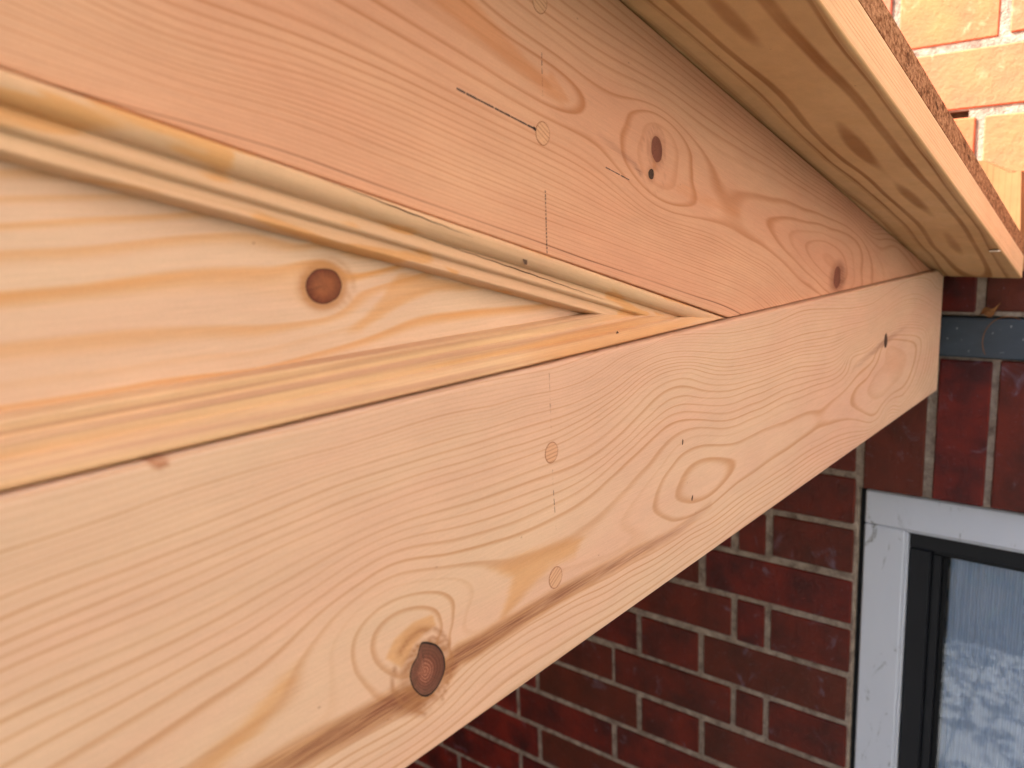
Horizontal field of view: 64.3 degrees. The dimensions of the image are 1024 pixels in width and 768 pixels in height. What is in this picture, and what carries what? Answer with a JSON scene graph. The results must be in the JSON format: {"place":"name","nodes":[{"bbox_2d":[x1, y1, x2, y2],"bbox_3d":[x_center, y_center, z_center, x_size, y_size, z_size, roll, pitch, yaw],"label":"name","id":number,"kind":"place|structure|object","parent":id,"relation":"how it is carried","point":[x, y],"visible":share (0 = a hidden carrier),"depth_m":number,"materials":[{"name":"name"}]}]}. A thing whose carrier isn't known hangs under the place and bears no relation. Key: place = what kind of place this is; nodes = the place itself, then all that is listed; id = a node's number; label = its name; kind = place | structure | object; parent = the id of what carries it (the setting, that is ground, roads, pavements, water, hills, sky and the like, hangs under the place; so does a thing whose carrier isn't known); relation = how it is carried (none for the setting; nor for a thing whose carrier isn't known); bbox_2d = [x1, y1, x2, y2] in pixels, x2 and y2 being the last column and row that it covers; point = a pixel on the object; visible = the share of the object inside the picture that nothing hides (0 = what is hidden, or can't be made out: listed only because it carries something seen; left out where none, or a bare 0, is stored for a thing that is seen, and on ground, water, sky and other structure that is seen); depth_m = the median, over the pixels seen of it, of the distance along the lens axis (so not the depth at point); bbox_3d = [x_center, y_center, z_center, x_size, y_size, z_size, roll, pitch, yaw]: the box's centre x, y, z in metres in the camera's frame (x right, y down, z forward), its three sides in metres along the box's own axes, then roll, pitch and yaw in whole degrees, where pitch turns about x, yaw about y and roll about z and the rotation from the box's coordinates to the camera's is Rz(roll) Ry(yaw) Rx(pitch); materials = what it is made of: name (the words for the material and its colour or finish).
{"place":"outdoors","nodes":[
{"label":"outdoors","id":0,"kind":"place"},
{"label":"ground","id":1,"kind":"structure","parent":0,"visible":0},
{"bbox_2d":[406,0,1023,767],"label":"brick wall","id":2,"kind":"structure","parent":1,"relation":"on","point":[736,650],"depth_m":1.21,"materials":[{"name":"red brick"}]},
{"bbox_2d":[0,0,1023,767],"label":"timber porch","id":3,"kind":"object","parent":2,"relation":"attached to","point":[394,382],"visible":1,"depth_m":0.30,"materials":[{"name":"brown wood"}]},
{"bbox_2d":[850,488,1023,767],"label":"glazed door","id":4,"kind":"structure","parent":2,"relation":"attached to","point":[910,547],"depth_m":1.13,"materials":[{"name":"white plastic"}]},
{"bbox_2d":[938,558,1023,767],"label":"curtain","id":5,"kind":"object","parent":4,"relation":"hanging from","point":[982,718],"depth_m":1.12,"materials":[{"name":"white fabric"}]},
{"bbox_2d":[979,303,999,316],"bbox_3d":[0.574,-0.089,0.981,0.022,0.018,0.006,6,13,39],"label":"dead leaf","id":6,"kind":"object","parent":2,"relation":"attached to","point":[987,312],"visible":1,"depth_m":0.98,"materials":[{"name":"brown plant"}]},
{"bbox_2d":[982,316,1020,354],"bbox_3d":[0.587,-0.058,0.979,0.039,0.048,0.001,6,13,39],"label":"plant stem","id":7,"kind":"object","parent":2,"relation":"attached to","point":[989,325],"visible":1,"depth_m":0.98,"materials":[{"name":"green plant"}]}
]}

